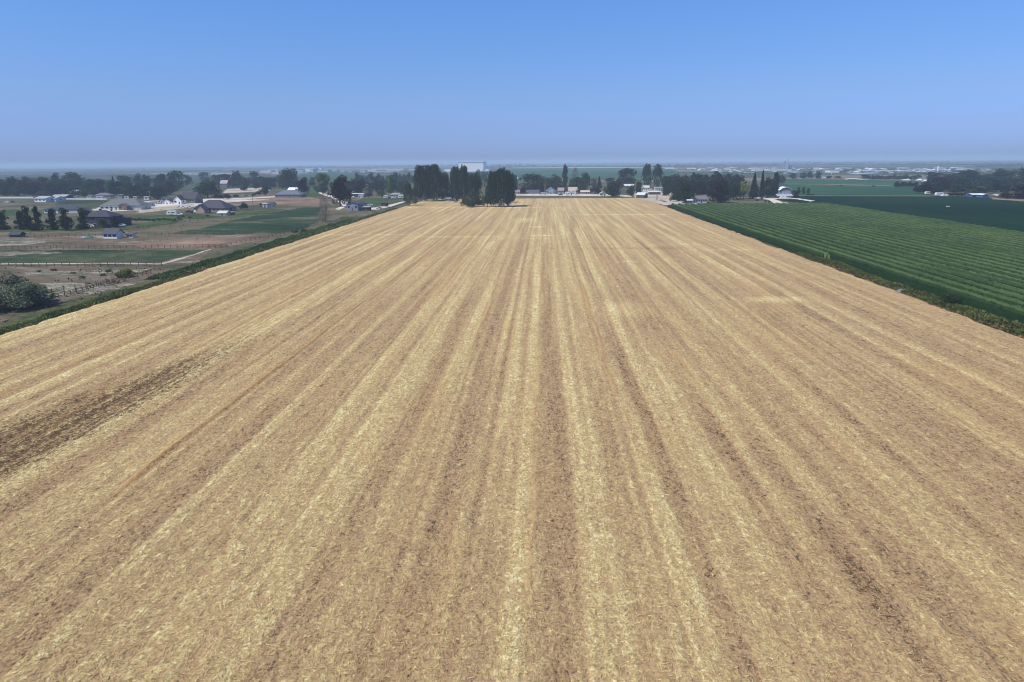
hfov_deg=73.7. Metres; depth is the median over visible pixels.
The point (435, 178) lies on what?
poplar tree
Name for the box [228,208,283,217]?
lawn
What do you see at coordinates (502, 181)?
poplar tree
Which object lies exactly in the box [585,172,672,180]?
green field
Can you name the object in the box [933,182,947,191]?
tree
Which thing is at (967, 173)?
tree
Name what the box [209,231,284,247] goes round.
fence
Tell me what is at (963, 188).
tree
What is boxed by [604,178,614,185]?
tree
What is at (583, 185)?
tree
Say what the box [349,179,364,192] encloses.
tree
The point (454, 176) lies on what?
poplar tree
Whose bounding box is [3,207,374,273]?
scrub weeds
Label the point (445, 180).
poplar tree
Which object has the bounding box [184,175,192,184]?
tree
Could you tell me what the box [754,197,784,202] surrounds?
farm track
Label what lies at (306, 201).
bare field
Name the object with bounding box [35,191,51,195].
tree
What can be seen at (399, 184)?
tree
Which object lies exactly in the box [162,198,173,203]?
house
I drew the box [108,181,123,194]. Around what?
tree
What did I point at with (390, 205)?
driveway
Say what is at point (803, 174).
tree
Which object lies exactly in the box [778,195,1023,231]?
dark crop field
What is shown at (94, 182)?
tree
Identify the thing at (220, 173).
warehouse
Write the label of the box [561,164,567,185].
tree
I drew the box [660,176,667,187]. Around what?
tree
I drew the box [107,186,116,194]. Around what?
tree
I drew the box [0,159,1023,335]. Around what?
ground
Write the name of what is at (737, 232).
weeds
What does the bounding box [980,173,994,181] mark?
tree
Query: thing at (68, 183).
tree
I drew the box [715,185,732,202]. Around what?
tree
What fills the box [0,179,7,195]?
tree
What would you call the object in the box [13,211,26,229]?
tree
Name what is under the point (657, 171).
poplar tree
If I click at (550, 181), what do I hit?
tree
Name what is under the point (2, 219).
tree
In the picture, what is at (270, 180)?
tree
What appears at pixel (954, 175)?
tree
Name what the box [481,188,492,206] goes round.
bush
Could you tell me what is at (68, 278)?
scrub weeds
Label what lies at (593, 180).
tree
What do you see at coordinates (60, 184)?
tree
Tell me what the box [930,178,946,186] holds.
tree
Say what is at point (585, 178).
tree
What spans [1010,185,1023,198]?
tree
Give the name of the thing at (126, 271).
bush
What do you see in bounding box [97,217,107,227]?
tree
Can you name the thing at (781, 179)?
tree
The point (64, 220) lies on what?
tree
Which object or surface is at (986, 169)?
woods
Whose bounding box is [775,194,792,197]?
barn
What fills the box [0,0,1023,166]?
sky
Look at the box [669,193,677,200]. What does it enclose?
tree
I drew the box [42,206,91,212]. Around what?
house
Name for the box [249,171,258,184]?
tree
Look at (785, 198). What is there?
driveway
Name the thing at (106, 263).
path
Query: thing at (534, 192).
house
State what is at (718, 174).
tree
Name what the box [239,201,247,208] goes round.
tree
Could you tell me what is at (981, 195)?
workshop
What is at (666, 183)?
tree
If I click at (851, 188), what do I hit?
light crop field
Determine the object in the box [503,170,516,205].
poplar tree
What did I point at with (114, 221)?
tree
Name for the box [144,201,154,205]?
garage
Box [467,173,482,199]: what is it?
poplar tree
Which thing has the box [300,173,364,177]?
green field
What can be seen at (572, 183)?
tree
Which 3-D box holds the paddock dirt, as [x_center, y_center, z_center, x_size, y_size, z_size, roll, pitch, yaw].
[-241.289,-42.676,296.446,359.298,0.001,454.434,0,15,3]
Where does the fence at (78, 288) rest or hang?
on the paddock dirt
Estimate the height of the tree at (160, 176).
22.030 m
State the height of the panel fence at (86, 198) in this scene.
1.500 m
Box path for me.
[0,249,210,264]
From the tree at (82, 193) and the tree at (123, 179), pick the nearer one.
the tree at (82, 193)
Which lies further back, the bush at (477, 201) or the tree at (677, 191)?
the tree at (677, 191)
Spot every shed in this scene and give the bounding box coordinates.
[8,231,26,236]
[101,228,124,238]
[217,211,229,214]
[351,193,365,196]
[362,206,370,210]
[444,197,452,200]
[636,192,647,197]
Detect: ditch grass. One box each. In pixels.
[671,208,1014,334]
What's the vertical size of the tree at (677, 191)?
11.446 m
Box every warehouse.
[209,173,231,174]
[260,170,274,171]
[317,170,331,171]
[375,171,392,172]
[751,169,791,170]
[825,170,838,172]
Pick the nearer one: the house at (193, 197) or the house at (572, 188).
the house at (193, 197)
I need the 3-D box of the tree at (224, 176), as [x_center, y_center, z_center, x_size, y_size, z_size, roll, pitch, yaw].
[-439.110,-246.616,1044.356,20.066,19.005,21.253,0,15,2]
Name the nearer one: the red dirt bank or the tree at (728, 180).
the red dirt bank
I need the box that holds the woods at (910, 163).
[0,160,1023,177]
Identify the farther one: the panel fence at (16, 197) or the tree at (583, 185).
the tree at (583, 185)
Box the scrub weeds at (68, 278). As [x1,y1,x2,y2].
[0,267,186,328]
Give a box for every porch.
[118,203,129,209]
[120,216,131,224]
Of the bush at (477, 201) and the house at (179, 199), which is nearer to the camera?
the bush at (477, 201)
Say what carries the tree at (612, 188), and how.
on the ground at (19, 203)
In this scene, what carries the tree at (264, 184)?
on the ground at (19, 203)
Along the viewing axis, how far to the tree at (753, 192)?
578.36 m
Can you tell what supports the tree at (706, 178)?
on the ground at (19, 203)
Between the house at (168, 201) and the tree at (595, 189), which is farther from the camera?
the tree at (595, 189)
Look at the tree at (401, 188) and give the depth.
691.91 m
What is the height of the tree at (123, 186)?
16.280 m
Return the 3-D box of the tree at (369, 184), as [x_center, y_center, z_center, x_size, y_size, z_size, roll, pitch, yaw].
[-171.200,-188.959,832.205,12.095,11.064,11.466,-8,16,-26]
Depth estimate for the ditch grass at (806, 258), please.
260.18 m
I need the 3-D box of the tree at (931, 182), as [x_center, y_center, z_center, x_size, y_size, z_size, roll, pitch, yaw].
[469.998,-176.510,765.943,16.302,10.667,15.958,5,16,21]
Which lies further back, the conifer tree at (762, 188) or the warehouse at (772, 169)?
the warehouse at (772, 169)
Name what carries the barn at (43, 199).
on the ground at (19, 203)
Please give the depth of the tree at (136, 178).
974.78 m
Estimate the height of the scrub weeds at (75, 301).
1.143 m
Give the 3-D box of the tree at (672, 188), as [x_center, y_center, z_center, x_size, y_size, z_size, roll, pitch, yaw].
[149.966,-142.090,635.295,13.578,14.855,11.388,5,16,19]
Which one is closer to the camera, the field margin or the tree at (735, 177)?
the tree at (735, 177)
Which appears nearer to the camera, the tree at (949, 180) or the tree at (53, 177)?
the tree at (949, 180)
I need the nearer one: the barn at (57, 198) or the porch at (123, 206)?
the porch at (123, 206)
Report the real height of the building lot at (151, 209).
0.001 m
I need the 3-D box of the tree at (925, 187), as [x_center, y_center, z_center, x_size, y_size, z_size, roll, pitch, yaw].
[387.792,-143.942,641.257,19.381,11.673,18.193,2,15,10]
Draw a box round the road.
[516,194,631,196]
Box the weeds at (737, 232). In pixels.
[667,206,794,252]
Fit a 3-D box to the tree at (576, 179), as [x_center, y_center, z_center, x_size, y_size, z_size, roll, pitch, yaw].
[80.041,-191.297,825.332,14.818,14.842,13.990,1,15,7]
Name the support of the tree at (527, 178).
on the ground at (19, 203)
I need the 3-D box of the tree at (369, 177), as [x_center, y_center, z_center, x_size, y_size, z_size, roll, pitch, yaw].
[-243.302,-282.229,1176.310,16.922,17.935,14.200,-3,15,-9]
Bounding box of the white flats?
[0,238,56,245]
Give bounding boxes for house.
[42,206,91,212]
[85,210,122,226]
[93,193,114,197]
[99,198,150,209]
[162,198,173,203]
[173,195,185,203]
[182,192,202,202]
[194,200,236,211]
[194,204,208,212]
[220,180,229,187]
[274,189,305,197]
[347,201,366,210]
[528,190,539,193]
[546,187,555,193]
[557,188,563,193]
[568,187,577,192]
[580,190,589,193]
[641,185,649,190]
[693,195,707,202]
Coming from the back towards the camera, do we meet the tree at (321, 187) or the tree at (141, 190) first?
the tree at (321, 187)
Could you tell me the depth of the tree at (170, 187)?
747.57 m
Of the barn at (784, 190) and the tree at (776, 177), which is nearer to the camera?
the tree at (776, 177)
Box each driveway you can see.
[318,192,346,209]
[371,201,404,209]
[755,198,813,200]
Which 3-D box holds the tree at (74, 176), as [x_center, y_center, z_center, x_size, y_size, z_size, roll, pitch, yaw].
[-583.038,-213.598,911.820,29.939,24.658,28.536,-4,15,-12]
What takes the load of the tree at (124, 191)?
on the ground at (19, 203)
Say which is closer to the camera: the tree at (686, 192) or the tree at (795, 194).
the tree at (686, 192)
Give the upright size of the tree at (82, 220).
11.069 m
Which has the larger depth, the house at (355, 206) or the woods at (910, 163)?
the woods at (910, 163)
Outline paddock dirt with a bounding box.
[0,233,279,325]
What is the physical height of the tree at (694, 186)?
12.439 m
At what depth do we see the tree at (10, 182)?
765.00 m
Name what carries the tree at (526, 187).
on the ground at (19, 203)
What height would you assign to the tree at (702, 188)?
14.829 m
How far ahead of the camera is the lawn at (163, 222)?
385.56 m
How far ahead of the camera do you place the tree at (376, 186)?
774.85 m
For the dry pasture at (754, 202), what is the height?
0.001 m
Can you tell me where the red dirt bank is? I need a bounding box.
[989,197,1023,200]
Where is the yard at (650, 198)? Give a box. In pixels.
[634,190,695,204]
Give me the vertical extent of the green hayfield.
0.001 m
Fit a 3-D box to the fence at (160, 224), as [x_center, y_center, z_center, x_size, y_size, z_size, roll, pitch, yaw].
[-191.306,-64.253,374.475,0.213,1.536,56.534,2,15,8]
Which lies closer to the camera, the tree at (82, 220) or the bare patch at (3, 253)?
the bare patch at (3, 253)
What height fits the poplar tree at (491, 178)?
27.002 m
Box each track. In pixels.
[203,196,274,199]
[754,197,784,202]
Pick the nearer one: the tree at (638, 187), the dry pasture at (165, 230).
the dry pasture at (165, 230)
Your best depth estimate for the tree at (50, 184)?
758.42 m
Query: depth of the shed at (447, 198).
582.37 m
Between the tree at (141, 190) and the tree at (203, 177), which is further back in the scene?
the tree at (203, 177)
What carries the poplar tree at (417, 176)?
on the ground at (19, 203)
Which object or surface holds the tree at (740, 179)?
on the ground at (19, 203)
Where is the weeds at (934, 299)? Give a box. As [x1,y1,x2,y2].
[795,252,1023,336]
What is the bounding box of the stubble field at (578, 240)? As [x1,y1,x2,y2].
[0,198,1023,681]
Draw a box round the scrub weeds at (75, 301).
[0,279,156,330]
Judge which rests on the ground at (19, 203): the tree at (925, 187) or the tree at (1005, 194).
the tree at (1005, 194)
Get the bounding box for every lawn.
[0,209,41,215]
[0,227,125,231]
[132,214,225,218]
[136,220,182,226]
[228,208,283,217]
[304,186,319,196]
[356,198,403,207]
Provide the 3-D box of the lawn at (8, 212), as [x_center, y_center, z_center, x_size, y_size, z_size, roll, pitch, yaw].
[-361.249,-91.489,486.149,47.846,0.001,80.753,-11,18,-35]
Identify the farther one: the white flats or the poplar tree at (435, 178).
the poplar tree at (435, 178)
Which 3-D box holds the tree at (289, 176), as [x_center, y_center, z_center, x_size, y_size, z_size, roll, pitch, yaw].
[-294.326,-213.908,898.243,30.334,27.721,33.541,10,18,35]
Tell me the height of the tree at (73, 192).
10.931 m
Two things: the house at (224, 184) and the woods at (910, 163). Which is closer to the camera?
the house at (224, 184)
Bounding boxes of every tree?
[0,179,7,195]
[0,187,11,195]
[0,211,11,229]
[0,273,56,309]
[5,176,22,194]
[8,186,22,196]
[12,178,29,193]
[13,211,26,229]
[18,183,43,195]
[20,206,32,229]
[29,206,45,230]
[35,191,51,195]
[37,177,48,189]
[39,180,59,194]
[45,208,58,229]
[48,187,64,195]
[50,172,59,181]
[53,180,69,193]
[56,208,74,229]
[57,178,75,189]
[63,172,86,186]
[67,186,81,195]
[70,180,83,189]
[75,208,89,228]
[78,189,87,196]
[79,180,92,193]
[87,187,98,194]
[88,178,102,192]
[95,180,104,192]
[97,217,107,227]
[103,180,111,192]
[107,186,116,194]
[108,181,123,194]
[111,215,117,227]
[116,175,132,186]
[118,188,127,195]
[120,181,133,193]
[124,183,140,197]
[131,173,141,185]
[136,187,151,198]
[141,175,147,184]
[141,181,150,189]
[145,186,159,198]
[147,186,167,198]
[155,173,165,184]
[162,181,176,194]
[167,170,187,189]
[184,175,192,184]
[193,178,222,197]
[197,172,210,180]
[211,174,220,184]
[217,174,231,184]
[230,171,244,187]
[237,180,250,190]
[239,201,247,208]
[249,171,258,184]
[249,180,260,188]
[253,176,266,186]
[259,185,268,194]
[261,181,271,188]
[266,177,276,186]
[275,167,298,187]
[295,177,309,193]
[306,180,316,185]
[313,173,329,193]
[319,197,329,221]
[327,175,352,206]
[345,181,352,190]
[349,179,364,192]
[363,188,372,196]
[366,181,374,189]
[367,172,373,181]
[371,181,384,191]
[377,189,386,196]
[385,175,395,193]
[393,172,398,180]
[395,182,403,192]
[400,180,410,191]
[402,183,413,205]
[405,172,410,181]
[411,187,417,203]
[413,164,426,201]
[419,165,431,200]
[428,164,442,200]
[439,171,449,199]
[446,183,452,196]
[449,166,461,202]
[458,165,469,198]
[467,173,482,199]
[475,169,482,180]
[480,171,488,180]
[484,170,500,206]
[493,168,510,206]
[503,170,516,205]
[513,177,517,189]
[519,173,544,189]
[519,183,530,192]
[532,177,548,191]
[545,177,556,189]
[551,174,564,187]
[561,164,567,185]
[567,178,577,186]
[573,177,582,187]
[577,172,591,189]
[577,183,586,192]
[588,178,597,186]
[590,186,600,193]
[596,176,602,188]
[603,181,620,195]
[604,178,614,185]
[616,177,623,189]
[617,167,636,183]
[626,185,635,195]
[635,180,642,192]
[641,163,652,185]
[652,164,662,186]
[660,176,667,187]
[661,180,671,195]
[667,180,676,195]
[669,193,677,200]
[672,173,681,183]
[673,187,681,200]
[679,180,694,200]
[689,172,698,183]
[692,184,705,194]
[693,180,708,194]
[702,175,715,187]
[706,184,713,194]
[708,178,728,202]
[712,171,724,183]
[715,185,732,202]
[724,176,730,184]
[729,182,741,199]
[730,174,740,184]
[738,174,746,183]
[739,181,748,198]
[748,184,760,198]
[749,172,758,194]
[758,170,764,196]
[761,177,775,197]
[771,171,779,196]
[779,175,786,183]
[792,190,799,197]
[799,172,806,178]
[806,171,813,177]
[814,171,821,178]
[913,181,936,192]
[923,179,938,185]
[925,171,940,176]
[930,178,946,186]
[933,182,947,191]
[938,177,952,182]
[942,181,954,190]
[947,182,961,192]
[951,173,963,179]
[957,169,979,179]
[958,185,971,191]
[965,185,995,193]
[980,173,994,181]
[988,183,1004,191]
[991,168,1017,181]
[997,192,1013,197]
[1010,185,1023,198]
[1018,167,1023,180]
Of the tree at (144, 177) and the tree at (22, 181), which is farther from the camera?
the tree at (144, 177)
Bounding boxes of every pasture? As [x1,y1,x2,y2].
[0,250,204,262]
[55,200,104,204]
[124,208,350,236]
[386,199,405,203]
[714,201,767,203]
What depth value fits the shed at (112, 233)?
308.19 m
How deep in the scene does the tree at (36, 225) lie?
347.65 m
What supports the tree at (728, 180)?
on the ground at (19, 203)
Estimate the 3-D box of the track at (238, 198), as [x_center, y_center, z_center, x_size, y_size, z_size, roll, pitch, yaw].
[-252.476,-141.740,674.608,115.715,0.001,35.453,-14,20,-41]
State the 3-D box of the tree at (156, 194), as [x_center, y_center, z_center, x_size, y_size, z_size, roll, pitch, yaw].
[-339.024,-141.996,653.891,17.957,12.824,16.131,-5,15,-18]
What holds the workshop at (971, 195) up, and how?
on the ground at (19, 203)
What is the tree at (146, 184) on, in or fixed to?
on the ground at (19, 203)
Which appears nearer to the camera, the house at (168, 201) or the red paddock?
the red paddock
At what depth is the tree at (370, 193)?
662.26 m
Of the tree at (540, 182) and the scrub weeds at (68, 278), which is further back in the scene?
the tree at (540, 182)
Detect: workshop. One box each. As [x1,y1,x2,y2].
[966,193,977,196]
[975,193,988,196]
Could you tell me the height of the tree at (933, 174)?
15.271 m
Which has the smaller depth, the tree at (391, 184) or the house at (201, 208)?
the house at (201, 208)
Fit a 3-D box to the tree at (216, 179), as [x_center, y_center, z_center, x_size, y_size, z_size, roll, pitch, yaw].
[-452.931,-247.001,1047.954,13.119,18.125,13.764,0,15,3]
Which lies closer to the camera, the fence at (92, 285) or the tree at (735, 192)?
the fence at (92, 285)
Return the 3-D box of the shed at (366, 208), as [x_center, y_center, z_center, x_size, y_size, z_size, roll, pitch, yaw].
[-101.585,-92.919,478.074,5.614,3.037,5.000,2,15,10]
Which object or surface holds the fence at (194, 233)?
on the ground at (19, 203)
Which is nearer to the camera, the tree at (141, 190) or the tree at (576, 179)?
the tree at (141, 190)
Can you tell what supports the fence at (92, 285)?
on the ground at (19, 203)
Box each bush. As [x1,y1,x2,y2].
[114,267,134,277]
[460,198,475,206]
[473,198,482,205]
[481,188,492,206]
[940,292,962,303]
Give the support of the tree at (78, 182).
on the ground at (19, 203)
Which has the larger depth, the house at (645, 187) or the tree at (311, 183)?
the tree at (311, 183)
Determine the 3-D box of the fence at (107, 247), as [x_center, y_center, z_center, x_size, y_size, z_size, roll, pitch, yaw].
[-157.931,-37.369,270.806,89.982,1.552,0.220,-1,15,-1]
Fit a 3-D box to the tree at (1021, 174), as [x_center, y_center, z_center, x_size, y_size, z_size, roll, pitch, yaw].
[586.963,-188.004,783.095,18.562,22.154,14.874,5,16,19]
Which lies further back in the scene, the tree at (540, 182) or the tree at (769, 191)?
the tree at (540, 182)
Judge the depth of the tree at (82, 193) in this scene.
718.73 m
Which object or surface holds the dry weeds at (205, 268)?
on the ground at (19, 203)
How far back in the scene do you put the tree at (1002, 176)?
874.33 m
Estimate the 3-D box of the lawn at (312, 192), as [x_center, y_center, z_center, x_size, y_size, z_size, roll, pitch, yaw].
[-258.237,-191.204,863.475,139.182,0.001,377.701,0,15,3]
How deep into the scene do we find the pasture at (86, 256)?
247.96 m
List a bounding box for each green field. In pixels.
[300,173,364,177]
[505,168,675,172]
[514,173,582,178]
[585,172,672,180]
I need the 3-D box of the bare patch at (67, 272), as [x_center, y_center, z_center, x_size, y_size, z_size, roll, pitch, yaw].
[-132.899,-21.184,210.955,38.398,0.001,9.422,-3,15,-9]
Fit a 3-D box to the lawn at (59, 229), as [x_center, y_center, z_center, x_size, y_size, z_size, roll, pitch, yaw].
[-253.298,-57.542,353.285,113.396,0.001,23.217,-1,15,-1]
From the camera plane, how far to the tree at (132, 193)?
675.97 m
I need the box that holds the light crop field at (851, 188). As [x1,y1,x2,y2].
[779,179,937,195]
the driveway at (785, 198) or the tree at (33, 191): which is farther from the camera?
the tree at (33, 191)
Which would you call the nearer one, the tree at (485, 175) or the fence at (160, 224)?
the fence at (160, 224)
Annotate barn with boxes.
[33,196,53,201]
[52,196,65,201]
[53,194,73,199]
[648,191,660,194]
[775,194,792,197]
[778,186,791,193]
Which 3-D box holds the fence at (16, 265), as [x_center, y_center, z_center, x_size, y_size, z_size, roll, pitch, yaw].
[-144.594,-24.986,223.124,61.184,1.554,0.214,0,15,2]
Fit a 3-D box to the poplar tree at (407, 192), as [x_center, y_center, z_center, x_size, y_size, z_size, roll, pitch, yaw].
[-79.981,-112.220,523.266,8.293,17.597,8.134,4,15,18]
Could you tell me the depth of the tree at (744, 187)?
584.31 m
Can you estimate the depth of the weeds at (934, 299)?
158.34 m
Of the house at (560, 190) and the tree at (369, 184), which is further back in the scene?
the tree at (369, 184)
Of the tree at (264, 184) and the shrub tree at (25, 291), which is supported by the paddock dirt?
the shrub tree at (25, 291)
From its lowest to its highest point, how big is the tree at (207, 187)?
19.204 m
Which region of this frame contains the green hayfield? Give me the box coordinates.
[169,207,320,234]
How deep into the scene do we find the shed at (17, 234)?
317.86 m
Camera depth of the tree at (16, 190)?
738.71 m
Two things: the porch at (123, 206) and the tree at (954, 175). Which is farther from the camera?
the tree at (954, 175)
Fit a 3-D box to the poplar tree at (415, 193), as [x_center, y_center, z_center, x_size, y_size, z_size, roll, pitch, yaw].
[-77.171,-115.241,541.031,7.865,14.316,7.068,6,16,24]
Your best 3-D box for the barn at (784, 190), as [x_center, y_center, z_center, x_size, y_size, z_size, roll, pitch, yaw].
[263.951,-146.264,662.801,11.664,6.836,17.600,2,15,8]
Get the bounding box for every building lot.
[92,199,269,210]
[135,204,195,212]
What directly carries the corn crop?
on the ground at (19, 203)
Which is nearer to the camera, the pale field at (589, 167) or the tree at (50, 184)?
the tree at (50, 184)
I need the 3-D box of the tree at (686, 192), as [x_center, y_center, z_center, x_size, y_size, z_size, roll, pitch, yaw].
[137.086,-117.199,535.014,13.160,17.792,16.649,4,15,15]
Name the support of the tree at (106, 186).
on the ground at (19, 203)
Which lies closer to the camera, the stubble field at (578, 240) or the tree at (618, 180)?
the stubble field at (578, 240)
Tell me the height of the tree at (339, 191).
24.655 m
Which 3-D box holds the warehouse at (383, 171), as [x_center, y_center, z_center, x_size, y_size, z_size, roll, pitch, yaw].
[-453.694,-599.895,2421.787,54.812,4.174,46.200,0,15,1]
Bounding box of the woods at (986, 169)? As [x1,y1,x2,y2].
[184,168,1023,173]
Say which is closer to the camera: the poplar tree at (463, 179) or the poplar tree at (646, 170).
the poplar tree at (463, 179)
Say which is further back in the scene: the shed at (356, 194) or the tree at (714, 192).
the shed at (356, 194)
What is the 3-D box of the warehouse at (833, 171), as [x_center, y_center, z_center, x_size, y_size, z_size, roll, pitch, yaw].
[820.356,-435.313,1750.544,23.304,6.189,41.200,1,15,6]
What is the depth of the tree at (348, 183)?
752.57 m
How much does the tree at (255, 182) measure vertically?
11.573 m
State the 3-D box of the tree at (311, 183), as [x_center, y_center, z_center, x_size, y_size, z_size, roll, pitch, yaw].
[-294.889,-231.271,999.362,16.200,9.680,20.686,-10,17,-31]
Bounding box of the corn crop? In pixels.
[668,202,1023,322]
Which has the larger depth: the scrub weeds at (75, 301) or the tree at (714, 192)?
the tree at (714, 192)
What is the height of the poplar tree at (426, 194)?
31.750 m
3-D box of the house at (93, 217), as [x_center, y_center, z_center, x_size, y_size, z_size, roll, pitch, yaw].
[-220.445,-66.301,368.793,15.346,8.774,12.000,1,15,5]
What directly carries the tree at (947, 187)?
on the ground at (19, 203)
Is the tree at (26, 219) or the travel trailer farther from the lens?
the travel trailer
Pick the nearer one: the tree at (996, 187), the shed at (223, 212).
the shed at (223, 212)
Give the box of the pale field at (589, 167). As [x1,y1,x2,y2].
[531,167,653,167]
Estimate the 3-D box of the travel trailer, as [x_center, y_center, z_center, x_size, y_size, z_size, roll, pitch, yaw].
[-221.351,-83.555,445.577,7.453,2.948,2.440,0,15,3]
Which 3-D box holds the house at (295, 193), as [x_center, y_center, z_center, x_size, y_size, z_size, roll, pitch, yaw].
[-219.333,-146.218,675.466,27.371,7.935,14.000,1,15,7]
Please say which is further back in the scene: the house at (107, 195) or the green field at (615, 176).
the green field at (615, 176)
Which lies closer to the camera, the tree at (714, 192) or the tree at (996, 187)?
the tree at (714, 192)
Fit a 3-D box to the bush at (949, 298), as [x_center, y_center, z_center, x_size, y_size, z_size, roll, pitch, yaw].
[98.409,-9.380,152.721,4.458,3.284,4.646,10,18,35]
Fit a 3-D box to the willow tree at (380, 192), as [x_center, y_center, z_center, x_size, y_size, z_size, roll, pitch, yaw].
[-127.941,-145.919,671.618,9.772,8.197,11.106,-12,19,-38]
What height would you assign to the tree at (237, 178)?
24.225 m
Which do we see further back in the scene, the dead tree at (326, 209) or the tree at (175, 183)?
the tree at (175, 183)
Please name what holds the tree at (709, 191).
on the ground at (19, 203)
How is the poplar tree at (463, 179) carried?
on the ground at (19, 203)
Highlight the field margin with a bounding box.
[823,184,890,185]
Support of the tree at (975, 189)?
on the ground at (19, 203)
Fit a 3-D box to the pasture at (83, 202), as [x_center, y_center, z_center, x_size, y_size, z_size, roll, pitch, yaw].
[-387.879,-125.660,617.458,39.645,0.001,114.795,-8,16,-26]
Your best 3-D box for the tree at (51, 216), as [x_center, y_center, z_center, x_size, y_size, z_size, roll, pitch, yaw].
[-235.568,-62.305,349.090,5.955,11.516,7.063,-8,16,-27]
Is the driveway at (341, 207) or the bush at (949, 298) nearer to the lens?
the bush at (949, 298)
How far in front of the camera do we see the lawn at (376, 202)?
602.24 m
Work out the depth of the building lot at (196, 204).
574.88 m
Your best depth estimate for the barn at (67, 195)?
671.84 m
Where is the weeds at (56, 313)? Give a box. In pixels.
[0,208,397,333]
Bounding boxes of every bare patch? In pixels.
[0,251,59,255]
[25,268,151,275]
[40,282,119,295]
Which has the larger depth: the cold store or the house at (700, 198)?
the cold store
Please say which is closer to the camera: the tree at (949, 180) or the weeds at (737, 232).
the weeds at (737, 232)
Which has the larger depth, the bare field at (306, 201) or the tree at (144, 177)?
the tree at (144, 177)
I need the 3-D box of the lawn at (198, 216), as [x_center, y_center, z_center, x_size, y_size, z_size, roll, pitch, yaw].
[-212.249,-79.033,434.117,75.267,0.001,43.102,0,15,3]
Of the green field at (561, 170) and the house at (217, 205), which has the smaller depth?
the house at (217, 205)
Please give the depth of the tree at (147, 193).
658.52 m
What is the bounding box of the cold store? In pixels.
[444,162,490,171]
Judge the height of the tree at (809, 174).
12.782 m
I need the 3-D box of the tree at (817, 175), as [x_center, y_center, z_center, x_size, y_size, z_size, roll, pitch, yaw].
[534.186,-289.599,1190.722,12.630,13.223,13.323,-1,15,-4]
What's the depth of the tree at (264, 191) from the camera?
717.87 m
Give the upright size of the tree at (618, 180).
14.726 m
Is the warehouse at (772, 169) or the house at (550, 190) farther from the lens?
the warehouse at (772, 169)
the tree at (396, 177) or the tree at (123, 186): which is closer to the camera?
the tree at (123, 186)
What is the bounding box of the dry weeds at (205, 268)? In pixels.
[0,211,388,334]
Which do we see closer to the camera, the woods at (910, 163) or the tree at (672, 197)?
the tree at (672, 197)
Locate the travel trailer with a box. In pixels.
[166,211,176,214]
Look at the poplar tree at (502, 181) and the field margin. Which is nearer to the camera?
the poplar tree at (502, 181)
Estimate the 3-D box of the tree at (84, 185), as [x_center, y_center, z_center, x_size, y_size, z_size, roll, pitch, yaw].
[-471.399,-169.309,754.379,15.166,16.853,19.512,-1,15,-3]
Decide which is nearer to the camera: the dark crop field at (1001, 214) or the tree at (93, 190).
the dark crop field at (1001, 214)
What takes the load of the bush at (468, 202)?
on the ground at (19, 203)
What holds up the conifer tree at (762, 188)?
on the ground at (19, 203)
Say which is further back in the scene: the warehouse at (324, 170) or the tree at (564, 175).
the warehouse at (324, 170)
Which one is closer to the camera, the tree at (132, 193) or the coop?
the coop
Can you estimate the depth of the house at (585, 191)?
692.59 m
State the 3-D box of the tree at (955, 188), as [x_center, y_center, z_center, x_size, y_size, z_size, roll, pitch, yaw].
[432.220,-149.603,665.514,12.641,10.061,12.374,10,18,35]
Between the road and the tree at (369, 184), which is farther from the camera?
the tree at (369, 184)
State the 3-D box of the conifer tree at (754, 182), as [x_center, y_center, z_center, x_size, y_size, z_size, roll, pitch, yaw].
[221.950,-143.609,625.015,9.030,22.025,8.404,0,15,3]
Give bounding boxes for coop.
[125,232,136,237]
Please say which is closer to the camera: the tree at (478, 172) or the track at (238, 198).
the track at (238, 198)
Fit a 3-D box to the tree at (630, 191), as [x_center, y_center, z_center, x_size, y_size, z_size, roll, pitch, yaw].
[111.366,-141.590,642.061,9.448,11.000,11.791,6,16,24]
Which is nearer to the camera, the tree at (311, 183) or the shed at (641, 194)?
the shed at (641, 194)
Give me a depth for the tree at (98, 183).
803.26 m
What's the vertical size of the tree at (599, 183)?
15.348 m
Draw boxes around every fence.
[0,197,32,197]
[0,244,227,249]
[0,262,161,266]
[2,269,151,312]
[21,230,284,237]
[51,278,106,296]
[66,198,106,199]
[127,219,190,228]
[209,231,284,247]
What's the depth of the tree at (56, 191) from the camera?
739.99 m
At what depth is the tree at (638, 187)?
684.79 m
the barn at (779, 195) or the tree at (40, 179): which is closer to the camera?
the barn at (779, 195)
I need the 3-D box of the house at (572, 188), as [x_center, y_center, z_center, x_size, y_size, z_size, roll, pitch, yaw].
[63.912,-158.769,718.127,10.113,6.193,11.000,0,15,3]
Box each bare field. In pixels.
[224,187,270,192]
[227,195,331,206]
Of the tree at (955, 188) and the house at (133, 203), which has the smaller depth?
the house at (133, 203)
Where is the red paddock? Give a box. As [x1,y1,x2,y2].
[129,234,290,248]

